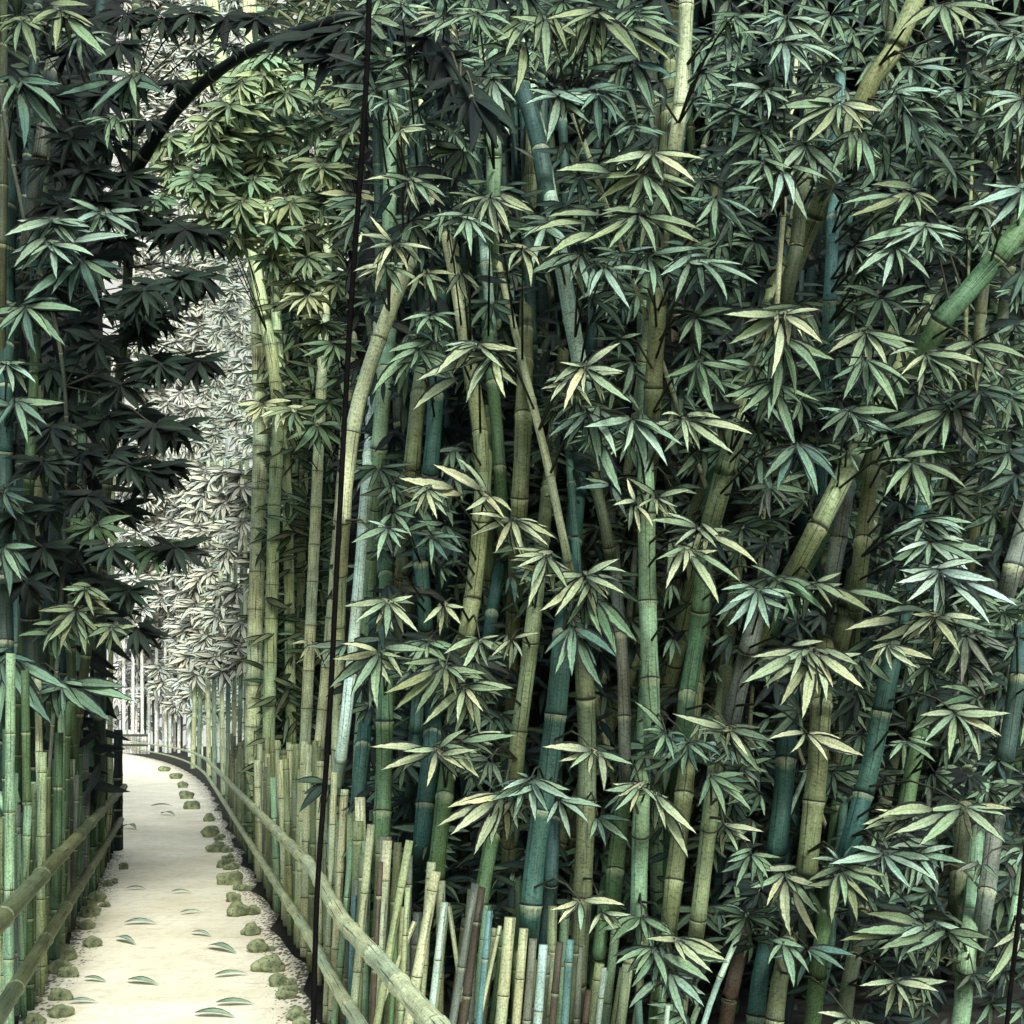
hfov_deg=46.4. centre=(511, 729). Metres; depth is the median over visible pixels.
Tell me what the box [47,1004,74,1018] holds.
stone
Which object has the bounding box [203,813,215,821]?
stone
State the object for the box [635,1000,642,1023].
cut stake
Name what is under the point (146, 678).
pale bamboo
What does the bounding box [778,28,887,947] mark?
bamboo
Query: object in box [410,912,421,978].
cut stake
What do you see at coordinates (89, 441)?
bamboo
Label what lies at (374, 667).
bamboo
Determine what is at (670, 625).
bamboo
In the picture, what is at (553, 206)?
bamboo
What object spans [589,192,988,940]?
bamboo
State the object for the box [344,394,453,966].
bamboo
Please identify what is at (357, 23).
bamboo
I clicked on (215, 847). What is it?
stone
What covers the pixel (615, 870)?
bamboo
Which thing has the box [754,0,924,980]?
bamboo
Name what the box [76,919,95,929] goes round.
stone
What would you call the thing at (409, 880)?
cut stake
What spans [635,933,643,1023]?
cut stake
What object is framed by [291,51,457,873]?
bamboo
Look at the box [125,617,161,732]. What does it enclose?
pale bamboo
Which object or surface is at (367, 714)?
bamboo
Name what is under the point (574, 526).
bamboo
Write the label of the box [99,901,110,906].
stone
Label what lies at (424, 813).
bamboo
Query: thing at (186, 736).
pale bamboo
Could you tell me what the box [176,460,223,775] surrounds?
pale bamboo
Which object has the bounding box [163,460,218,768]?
pale bamboo
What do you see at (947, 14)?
bamboo
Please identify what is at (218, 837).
stone
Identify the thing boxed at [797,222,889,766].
bamboo
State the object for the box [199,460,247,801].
pale bamboo
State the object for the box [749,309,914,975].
bamboo
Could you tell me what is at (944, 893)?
bamboo
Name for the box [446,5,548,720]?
bamboo
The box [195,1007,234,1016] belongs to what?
fallen leaf
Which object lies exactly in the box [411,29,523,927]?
bamboo
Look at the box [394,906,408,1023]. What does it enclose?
cut stake
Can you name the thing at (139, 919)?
fallen leaf
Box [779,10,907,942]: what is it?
bamboo
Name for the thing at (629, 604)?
bamboo
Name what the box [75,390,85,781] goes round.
bamboo
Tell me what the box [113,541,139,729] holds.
pale bamboo
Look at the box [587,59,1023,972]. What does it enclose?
bamboo
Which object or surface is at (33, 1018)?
stone
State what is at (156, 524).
pale bamboo
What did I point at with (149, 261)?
pale bamboo
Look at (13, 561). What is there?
bamboo
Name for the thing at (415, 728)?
bamboo
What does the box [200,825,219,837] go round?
stone
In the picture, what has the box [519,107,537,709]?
bamboo
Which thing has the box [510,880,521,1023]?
cut stake
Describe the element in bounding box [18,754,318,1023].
path
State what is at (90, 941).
stone
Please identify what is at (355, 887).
cut stake
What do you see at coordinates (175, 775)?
stone
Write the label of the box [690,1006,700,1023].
cut stake
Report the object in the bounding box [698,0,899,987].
bamboo
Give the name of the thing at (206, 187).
bamboo
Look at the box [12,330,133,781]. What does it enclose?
bamboo
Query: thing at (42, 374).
bamboo
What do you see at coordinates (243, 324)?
pale bamboo
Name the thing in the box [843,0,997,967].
bamboo
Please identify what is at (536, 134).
bamboo
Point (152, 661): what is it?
pale bamboo
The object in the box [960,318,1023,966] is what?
bamboo
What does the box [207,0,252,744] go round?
pale bamboo
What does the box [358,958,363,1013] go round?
cut stake
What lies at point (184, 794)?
stone
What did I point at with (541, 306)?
bamboo
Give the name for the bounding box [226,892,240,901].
stone
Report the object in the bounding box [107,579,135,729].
pale bamboo
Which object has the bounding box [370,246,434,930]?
bamboo
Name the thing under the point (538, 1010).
cut stake
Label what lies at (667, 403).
bamboo
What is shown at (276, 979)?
stone
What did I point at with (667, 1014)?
cut stake
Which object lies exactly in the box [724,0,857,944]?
bamboo
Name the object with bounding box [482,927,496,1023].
cut stake
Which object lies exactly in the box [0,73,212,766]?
bamboo
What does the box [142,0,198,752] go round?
pale bamboo
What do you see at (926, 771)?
bamboo
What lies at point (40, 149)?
bamboo
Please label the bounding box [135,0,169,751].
pale bamboo
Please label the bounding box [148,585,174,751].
pale bamboo
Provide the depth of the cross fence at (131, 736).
73.76 m
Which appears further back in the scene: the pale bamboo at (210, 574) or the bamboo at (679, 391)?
the pale bamboo at (210, 574)
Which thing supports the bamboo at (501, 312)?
on the ground
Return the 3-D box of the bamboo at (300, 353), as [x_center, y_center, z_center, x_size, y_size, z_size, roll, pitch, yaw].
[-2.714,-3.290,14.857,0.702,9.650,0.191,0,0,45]
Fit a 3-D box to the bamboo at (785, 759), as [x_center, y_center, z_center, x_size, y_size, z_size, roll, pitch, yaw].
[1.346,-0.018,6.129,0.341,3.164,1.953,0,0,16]
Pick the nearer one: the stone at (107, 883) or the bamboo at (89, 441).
the stone at (107, 883)
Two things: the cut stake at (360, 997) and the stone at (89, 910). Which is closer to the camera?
the cut stake at (360, 997)
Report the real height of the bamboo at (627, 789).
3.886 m
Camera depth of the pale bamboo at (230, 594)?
18.29 m
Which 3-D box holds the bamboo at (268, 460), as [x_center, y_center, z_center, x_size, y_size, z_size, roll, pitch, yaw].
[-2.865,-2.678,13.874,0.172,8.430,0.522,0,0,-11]
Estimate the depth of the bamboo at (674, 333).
6.72 m
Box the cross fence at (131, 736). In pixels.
[123,730,149,753]
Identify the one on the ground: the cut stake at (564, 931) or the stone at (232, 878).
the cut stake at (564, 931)
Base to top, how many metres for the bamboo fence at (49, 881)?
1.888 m
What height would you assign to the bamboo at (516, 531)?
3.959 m
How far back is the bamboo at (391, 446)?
6.37 m
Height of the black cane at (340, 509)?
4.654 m
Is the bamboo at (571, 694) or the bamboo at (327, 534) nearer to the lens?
the bamboo at (571, 694)
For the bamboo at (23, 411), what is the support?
on the ground
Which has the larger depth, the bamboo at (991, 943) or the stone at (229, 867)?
the stone at (229, 867)
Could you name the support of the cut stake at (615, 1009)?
on the ground
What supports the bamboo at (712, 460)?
on the ground
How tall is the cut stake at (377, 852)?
1.018 m
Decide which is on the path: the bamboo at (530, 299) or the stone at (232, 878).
the stone at (232, 878)
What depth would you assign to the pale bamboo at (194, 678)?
45.60 m
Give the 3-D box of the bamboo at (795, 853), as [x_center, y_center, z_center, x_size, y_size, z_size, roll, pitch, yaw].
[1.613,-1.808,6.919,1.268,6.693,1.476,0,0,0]
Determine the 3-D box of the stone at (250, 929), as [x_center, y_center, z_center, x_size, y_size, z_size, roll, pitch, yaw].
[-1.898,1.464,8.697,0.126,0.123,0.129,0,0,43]
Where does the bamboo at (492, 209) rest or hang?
on the ground
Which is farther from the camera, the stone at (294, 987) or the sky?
the sky
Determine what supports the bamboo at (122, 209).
on the ground
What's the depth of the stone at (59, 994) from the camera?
6.58 m
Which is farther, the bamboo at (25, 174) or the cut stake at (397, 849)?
the bamboo at (25, 174)
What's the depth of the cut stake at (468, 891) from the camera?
5.34 m
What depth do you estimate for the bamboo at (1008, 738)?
5.53 m
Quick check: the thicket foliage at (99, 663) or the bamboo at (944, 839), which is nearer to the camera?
the bamboo at (944, 839)
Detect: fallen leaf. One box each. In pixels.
[69,997,96,1001]
[85,975,105,980]
[118,935,135,943]
[125,918,156,923]
[129,976,158,984]
[192,930,210,935]
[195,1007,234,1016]
[210,942,235,952]
[215,969,247,974]
[217,997,254,1003]
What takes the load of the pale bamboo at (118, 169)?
on the ground
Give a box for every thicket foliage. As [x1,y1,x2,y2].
[7,0,143,798]
[236,0,360,834]
[317,0,1023,980]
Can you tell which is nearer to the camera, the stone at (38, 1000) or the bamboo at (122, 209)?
the stone at (38, 1000)
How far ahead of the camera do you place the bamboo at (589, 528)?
6.44 m
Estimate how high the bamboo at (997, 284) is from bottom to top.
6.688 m
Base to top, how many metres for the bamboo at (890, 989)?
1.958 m
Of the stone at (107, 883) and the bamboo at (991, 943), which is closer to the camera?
the bamboo at (991, 943)
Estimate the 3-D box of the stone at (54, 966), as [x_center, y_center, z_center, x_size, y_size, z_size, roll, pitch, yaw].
[-2.790,1.468,7.355,0.133,0.120,0.179,0,0,0]
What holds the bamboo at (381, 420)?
on the ground
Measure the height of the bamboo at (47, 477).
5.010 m
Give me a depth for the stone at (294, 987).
6.73 m
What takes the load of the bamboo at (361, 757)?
on the ground
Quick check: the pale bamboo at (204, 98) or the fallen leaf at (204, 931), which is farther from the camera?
the pale bamboo at (204, 98)
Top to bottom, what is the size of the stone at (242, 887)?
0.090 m
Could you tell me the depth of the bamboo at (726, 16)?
5.20 m
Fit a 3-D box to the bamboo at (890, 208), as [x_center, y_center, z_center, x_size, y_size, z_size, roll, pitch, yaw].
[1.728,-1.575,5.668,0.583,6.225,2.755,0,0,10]
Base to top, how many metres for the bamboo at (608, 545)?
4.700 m
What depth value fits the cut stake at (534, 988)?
5.40 m
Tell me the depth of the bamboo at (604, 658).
6.21 m
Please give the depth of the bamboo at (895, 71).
6.47 m
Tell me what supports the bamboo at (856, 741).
on the ground
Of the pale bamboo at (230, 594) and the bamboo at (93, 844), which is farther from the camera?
the pale bamboo at (230, 594)
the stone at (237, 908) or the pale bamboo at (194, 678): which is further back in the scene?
the pale bamboo at (194, 678)
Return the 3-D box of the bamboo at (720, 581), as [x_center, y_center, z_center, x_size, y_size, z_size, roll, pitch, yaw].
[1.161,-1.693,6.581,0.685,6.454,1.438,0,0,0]
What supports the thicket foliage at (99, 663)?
on the ground
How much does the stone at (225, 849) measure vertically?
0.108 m
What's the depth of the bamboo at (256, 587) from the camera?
13.12 m
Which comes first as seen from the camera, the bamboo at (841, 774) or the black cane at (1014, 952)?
the black cane at (1014, 952)
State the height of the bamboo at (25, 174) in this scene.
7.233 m
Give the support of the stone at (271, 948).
on the path
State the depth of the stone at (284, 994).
6.62 m
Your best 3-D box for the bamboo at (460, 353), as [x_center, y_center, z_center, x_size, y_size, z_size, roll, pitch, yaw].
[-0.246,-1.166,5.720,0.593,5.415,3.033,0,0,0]
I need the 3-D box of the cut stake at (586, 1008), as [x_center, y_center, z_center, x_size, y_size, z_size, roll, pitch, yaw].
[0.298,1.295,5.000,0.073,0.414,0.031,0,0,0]
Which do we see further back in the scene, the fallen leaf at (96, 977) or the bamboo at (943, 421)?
the fallen leaf at (96, 977)
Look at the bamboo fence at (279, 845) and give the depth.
5.91 m
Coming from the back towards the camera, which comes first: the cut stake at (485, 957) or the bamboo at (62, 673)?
the bamboo at (62, 673)
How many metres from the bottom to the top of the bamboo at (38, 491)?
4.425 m
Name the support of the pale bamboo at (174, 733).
on the ground
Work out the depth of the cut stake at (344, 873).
6.42 m
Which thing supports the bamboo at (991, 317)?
on the ground
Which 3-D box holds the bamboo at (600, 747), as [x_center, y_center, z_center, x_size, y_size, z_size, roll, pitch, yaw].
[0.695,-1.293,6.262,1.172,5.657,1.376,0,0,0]
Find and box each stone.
[23,1013,46,1023]
[34,997,42,1003]
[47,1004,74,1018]
[48,958,71,974]
[48,988,73,1000]
[49,943,77,962]
[57,966,79,977]
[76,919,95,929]
[79,904,99,917]
[82,935,102,947]
[88,890,106,902]
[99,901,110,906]
[102,879,113,886]
[119,862,128,869]
[158,766,170,771]
[169,773,182,778]
[177,781,188,787]
[179,790,194,798]
[183,800,200,808]
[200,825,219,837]
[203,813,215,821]
[205,842,222,852]
[214,834,222,839]
[216,858,228,867]
[216,871,242,884]
[220,846,230,852]
[223,864,235,869]
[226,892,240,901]
[226,901,250,916]
[229,861,239,868]
[237,884,252,890]
[240,922,260,935]
[246,938,268,952]
[248,905,260,914]
[250,954,285,972]
[266,946,275,951]
[268,973,287,986]
[275,990,296,999]
[278,984,298,993]
[284,977,297,985]
[285,1008,306,1020]
[288,1006,304,1012]
[292,1016,309,1023]
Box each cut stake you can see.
[342,827,346,902]
[343,884,351,1023]
[353,879,357,895]
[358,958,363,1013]
[369,838,379,1017]
[384,842,401,1023]
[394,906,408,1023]
[404,855,412,1015]
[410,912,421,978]
[421,861,435,995]
[436,880,444,1014]
[436,903,449,1009]
[449,917,465,1016]
[457,889,469,1023]
[468,955,476,1023]
[474,905,490,1023]
[475,910,492,1023]
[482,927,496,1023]
[483,925,501,1011]
[489,929,502,1023]
[495,916,515,1023]
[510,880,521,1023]
[511,951,516,1023]
[512,928,527,1023]
[522,938,536,1023]
[531,960,536,1023]
[533,944,547,1023]
[542,954,550,1023]
[546,905,556,1023]
[548,941,562,1023]
[556,910,569,1023]
[560,939,573,1023]
[569,945,578,1023]
[573,946,583,1023]
[581,989,591,1023]
[589,962,604,1023]
[595,967,606,1023]
[601,911,620,1023]
[610,967,621,1023]
[616,958,634,1023]
[617,963,629,1023]
[632,936,648,1023]
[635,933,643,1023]
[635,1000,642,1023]
[648,932,661,1023]
[657,932,669,1023]
[664,1005,670,1023]
[682,995,688,1014]
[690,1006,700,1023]
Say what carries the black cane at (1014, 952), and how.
on the ground
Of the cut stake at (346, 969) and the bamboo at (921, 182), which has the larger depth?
the bamboo at (921, 182)
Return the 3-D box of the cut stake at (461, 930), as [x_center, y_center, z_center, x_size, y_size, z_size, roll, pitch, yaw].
[-0.248,1.169,5.306,0.118,0.667,0.042,0,0,0]
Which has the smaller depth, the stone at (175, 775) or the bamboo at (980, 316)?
the bamboo at (980, 316)
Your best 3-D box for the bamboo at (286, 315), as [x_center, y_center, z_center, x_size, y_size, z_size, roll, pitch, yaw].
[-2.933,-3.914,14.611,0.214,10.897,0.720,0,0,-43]
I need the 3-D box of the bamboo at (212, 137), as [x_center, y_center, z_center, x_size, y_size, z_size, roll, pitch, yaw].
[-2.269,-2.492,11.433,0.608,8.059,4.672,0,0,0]
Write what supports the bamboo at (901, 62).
on the ground
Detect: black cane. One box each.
[310,0,371,1023]
[1005,848,1023,1023]
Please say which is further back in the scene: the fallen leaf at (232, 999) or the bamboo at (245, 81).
the bamboo at (245, 81)
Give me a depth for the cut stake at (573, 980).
5.33 m
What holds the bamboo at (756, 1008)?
on the ground
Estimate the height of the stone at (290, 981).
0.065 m
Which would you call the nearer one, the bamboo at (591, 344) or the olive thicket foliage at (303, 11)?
the bamboo at (591, 344)
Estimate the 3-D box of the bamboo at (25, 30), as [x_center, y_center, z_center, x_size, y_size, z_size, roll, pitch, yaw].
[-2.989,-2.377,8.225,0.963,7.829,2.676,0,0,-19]
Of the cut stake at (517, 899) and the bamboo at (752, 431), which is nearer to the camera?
the cut stake at (517, 899)
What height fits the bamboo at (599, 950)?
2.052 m
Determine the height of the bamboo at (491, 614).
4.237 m
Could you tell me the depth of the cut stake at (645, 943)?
5.42 m
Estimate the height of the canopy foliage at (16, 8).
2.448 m
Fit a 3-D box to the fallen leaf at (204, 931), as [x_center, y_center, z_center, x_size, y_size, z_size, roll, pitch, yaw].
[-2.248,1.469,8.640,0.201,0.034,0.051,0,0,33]
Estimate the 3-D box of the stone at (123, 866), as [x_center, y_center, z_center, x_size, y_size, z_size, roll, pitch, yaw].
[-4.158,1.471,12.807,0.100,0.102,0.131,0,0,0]
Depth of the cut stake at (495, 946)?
4.99 m
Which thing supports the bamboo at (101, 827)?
on the ground
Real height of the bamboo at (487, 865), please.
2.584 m
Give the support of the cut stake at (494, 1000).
on the ground
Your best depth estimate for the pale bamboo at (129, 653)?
81.22 m
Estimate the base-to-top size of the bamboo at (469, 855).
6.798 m
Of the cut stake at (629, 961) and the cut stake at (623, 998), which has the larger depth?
the cut stake at (629, 961)
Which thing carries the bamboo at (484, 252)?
on the ground
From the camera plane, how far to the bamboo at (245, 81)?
9.61 m
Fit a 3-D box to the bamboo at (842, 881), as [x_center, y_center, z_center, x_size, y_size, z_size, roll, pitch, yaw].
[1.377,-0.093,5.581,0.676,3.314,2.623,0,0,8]
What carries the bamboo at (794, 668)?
on the ground
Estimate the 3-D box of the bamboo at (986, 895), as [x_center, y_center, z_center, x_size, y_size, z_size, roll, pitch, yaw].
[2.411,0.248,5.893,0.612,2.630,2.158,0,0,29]
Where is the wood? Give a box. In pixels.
[90,0,342,749]
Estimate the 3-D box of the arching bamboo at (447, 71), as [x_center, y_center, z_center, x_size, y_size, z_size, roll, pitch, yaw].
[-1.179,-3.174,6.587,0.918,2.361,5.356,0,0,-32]
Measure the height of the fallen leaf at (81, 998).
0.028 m
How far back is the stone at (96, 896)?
10.32 m
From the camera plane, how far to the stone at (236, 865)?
12.77 m
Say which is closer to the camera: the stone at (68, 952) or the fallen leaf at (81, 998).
the fallen leaf at (81, 998)
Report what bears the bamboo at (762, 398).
on the ground
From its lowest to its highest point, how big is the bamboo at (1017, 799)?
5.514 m
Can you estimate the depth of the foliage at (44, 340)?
16.59 m
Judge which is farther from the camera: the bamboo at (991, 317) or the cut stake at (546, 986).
the bamboo at (991, 317)
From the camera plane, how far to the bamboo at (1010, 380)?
5.21 m
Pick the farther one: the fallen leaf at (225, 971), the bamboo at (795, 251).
the fallen leaf at (225, 971)
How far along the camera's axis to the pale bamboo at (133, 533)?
75.01 m
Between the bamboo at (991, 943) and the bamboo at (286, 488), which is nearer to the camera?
the bamboo at (991, 943)
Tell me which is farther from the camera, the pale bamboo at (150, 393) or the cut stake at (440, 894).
the pale bamboo at (150, 393)
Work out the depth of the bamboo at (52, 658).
9.61 m
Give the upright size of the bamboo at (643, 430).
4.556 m
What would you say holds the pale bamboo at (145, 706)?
on the ground
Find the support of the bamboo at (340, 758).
on the ground
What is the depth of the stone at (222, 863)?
12.89 m
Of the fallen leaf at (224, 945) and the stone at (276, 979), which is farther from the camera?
the fallen leaf at (224, 945)
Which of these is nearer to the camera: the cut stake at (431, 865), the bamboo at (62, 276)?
the cut stake at (431, 865)
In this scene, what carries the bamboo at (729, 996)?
on the ground
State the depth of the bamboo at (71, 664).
8.98 m
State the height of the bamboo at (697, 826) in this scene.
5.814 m
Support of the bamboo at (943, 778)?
on the ground
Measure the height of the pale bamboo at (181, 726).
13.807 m
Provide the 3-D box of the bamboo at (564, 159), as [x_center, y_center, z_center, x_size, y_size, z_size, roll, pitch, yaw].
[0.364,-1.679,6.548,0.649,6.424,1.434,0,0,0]
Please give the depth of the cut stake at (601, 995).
4.99 m
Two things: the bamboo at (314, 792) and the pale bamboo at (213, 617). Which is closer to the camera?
the bamboo at (314, 792)
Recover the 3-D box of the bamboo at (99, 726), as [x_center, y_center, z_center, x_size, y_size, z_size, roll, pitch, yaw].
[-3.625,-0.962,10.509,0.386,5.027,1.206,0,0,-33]
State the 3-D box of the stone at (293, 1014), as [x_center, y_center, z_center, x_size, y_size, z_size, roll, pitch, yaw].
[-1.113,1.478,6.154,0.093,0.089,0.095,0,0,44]
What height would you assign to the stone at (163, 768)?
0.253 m
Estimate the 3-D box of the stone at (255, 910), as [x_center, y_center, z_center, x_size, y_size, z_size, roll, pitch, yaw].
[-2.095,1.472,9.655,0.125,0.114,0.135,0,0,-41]
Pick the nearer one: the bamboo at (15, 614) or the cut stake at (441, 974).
the cut stake at (441, 974)
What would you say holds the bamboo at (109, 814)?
on the ground
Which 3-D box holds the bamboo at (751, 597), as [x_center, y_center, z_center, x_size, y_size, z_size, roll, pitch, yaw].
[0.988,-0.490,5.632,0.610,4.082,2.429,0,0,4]
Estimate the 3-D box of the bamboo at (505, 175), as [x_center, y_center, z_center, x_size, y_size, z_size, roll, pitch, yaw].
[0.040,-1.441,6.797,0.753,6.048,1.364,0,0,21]
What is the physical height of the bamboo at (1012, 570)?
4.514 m
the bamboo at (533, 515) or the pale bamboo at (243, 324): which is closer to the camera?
the bamboo at (533, 515)
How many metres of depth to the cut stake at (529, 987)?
4.99 m
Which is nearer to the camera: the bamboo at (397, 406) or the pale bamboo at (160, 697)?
the bamboo at (397, 406)
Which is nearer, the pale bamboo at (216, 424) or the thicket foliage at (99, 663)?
the thicket foliage at (99, 663)
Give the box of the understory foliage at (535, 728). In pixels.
[337,146,1023,1023]
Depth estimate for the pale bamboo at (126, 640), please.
79.09 m
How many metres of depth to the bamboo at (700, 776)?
6.04 m
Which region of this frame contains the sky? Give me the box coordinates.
[89,0,350,746]
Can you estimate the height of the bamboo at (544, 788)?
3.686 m
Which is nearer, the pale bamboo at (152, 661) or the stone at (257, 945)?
the stone at (257, 945)
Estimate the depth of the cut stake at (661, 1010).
5.22 m
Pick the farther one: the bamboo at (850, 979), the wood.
the wood
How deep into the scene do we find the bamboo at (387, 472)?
6.04 m
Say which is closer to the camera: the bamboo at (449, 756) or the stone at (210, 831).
the bamboo at (449, 756)
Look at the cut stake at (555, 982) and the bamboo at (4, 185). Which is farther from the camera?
the bamboo at (4, 185)
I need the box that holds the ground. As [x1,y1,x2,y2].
[2,746,1023,1023]
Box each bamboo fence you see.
[0,653,127,1023]
[129,733,485,1023]
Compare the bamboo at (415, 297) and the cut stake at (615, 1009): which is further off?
the bamboo at (415, 297)
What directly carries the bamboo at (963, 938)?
on the ground
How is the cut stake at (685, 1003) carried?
on the ground
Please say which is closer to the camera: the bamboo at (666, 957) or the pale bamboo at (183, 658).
the bamboo at (666, 957)
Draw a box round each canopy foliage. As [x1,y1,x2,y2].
[0,0,73,216]
[460,0,1023,275]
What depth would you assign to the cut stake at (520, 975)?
4.98 m
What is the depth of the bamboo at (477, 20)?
5.07 m
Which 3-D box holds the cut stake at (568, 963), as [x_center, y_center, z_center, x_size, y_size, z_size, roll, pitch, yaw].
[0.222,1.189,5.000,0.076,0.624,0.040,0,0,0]
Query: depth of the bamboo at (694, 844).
5.86 m
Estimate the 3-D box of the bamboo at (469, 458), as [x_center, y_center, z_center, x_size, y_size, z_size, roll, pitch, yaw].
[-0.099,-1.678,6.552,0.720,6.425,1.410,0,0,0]
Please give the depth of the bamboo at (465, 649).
4.72 m
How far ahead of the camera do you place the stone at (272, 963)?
7.35 m
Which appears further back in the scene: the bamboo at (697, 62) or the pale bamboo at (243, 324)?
the pale bamboo at (243, 324)
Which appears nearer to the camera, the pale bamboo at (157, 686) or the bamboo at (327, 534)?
the bamboo at (327, 534)
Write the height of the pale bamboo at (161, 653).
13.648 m
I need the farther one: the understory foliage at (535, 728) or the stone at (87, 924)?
the stone at (87, 924)
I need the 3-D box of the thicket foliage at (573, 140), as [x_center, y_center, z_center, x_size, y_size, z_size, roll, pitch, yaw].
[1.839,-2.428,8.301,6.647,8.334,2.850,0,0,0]
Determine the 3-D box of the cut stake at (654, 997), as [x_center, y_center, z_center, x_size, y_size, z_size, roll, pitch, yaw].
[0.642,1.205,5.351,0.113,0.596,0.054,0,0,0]
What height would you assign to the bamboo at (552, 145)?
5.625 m
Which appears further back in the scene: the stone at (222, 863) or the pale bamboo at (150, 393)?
the pale bamboo at (150, 393)
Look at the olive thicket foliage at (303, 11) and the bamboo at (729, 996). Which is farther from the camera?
the olive thicket foliage at (303, 11)
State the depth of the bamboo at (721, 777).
5.12 m
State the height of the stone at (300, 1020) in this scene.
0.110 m
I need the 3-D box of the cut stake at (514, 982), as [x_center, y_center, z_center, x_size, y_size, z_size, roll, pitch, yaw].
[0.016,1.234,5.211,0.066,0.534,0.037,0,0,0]
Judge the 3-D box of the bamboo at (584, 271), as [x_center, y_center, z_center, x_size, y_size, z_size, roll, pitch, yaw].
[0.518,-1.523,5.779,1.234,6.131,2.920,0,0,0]
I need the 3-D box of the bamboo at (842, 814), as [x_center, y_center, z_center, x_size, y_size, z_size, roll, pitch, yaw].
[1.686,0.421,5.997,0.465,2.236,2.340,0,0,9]
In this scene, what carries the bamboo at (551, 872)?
on the ground
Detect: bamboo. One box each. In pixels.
[0,0,8,350]
[0,0,142,737]
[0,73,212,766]
[0,123,84,940]
[0,533,66,816]
[7,5,64,356]
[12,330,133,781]
[12,437,18,652]
[13,0,54,404]
[15,138,87,808]
[28,0,293,774]
[34,385,43,620]
[42,413,49,751]
[45,390,57,825]
[55,356,77,774]
[58,567,66,679]
[71,377,76,598]
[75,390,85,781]
[84,401,90,729]
[88,391,99,861]
[90,356,111,815]
[95,648,106,876]
[103,4,149,729]
[105,375,115,854]
[106,0,516,229]
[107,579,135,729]
[111,0,160,733]
[113,0,168,740]
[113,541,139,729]
[113,687,130,704]
[115,567,147,668]
[116,645,154,750]
[121,15,168,742]
[121,649,147,732]
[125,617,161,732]
[126,673,147,749]
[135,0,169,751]
[135,0,186,752]
[141,0,284,761]
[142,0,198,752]
[143,650,163,750]
[144,610,168,751]
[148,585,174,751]
[154,0,197,752]
[158,0,207,756]
[158,580,176,745]
[159,582,182,751]
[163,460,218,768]
[167,0,218,732]
[172,460,217,768]
[172,717,175,751]
[174,0,225,754]
[174,586,176,751]
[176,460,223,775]
[179,460,239,785]
[181,27,232,724]
[184,68,296,743]
[184,115,314,743]
[185,460,239,794]
[186,714,187,749]
[192,0,242,762]
[198,48,332,744]
[199,3,251,758]
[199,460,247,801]
[204,460,249,735]
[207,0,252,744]
[211,460,251,744]
[212,460,251,738]
[216,0,264,738]
[243,0,267,800]
[244,38,373,760]
[257,7,289,521]
[260,253,271,737]
[282,88,308,729]
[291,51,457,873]
[291,162,300,645]
[308,268,316,733]
[320,111,336,673]
[324,0,508,819]
[326,50,481,767]
[326,306,376,868]
[327,0,408,823]
[329,410,427,968]
[344,0,425,847]
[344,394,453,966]
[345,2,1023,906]
[347,564,394,808]
[352,102,413,776]
[353,0,476,947]
[358,269,414,638]
[360,0,494,937]
[368,7,483,986]
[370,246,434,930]
[371,523,486,967]
[372,244,457,919]
[384,239,511,952]
[389,565,438,895]
[391,168,513,986]
[393,100,524,932]
[401,0,496,538]
[402,0,524,883]
[402,90,516,759]
[408,10,559,981]
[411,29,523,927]
[411,504,462,922]
[414,160,629,786]
[423,328,568,990]
[440,32,558,794]
[446,1,527,953]
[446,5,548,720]
[447,171,532,838]
[448,0,610,964]
[449,301,547,947]
[452,50,554,885]
[462,24,502,421]
[465,0,876,976]
[471,73,626,885]
[472,55,563,959]
[472,362,636,1002]
[474,8,609,915]
[476,645,520,951]
[491,0,1023,995]
[492,127,536,922]
[493,8,635,827]
[503,10,649,639]
[505,49,598,543]
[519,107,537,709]
[532,3,641,923]
[533,1,731,982]
[536,729,564,974]
[542,0,663,983]
[547,277,630,646]
[548,106,620,816]
[551,41,651,935]
[554,295,601,883]
[563,0,741,935]
[567,0,793,934]
[567,11,686,904]
[567,447,630,1023]
[568,332,667,945]
[569,0,710,574]
[575,231,757,918]
[586,2,759,986]
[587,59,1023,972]
[587,174,837,983]
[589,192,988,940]
[589,725,617,989]
[596,0,741,943]
[598,173,705,844]
[598,524,729,1023]
[602,45,727,949]
[605,541,660,967]
[609,546,637,787]
[623,0,756,915]
[634,135,749,883]
[644,1,830,980]
[647,289,825,995]
[649,567,780,1023]
[656,0,806,975]
[658,112,773,879]
[661,542,717,935]
[675,0,792,976]
[677,387,863,936]
[681,0,915,905]
[685,1,856,864]
[687,0,803,972]
[687,0,822,871]
[692,28,835,878]
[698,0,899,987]
[701,700,854,1023]
[718,690,800,1023]
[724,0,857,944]
[726,723,872,1023]
[733,131,884,880]
[734,9,871,811]
[736,0,870,927]
[745,435,932,996]
[745,783,804,1023]
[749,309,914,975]
[750,482,811,987]
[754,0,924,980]
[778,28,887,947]
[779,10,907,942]
[782,0,913,865]
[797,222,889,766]
[799,379,1023,999]
[803,686,946,1023]
[805,4,932,910]
[810,124,1016,946]
[811,3,965,609]
[823,23,971,737]
[824,628,931,996]
[827,5,926,825]
[832,0,952,913]
[835,692,951,1023]
[841,695,996,1023]
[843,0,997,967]
[848,10,996,890]
[862,4,980,848]
[867,0,1023,965]
[873,40,1022,976]
[874,602,1018,973]
[886,3,1019,967]
[891,454,1023,979]
[891,572,1023,995]
[900,0,1009,965]
[902,24,1023,974]
[910,84,1023,969]
[915,30,1023,982]
[925,2,1020,799]
[932,0,1023,970]
[936,69,1023,824]
[942,563,992,980]
[956,778,1023,1023]
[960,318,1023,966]
[970,579,1023,792]
[977,128,1023,964]

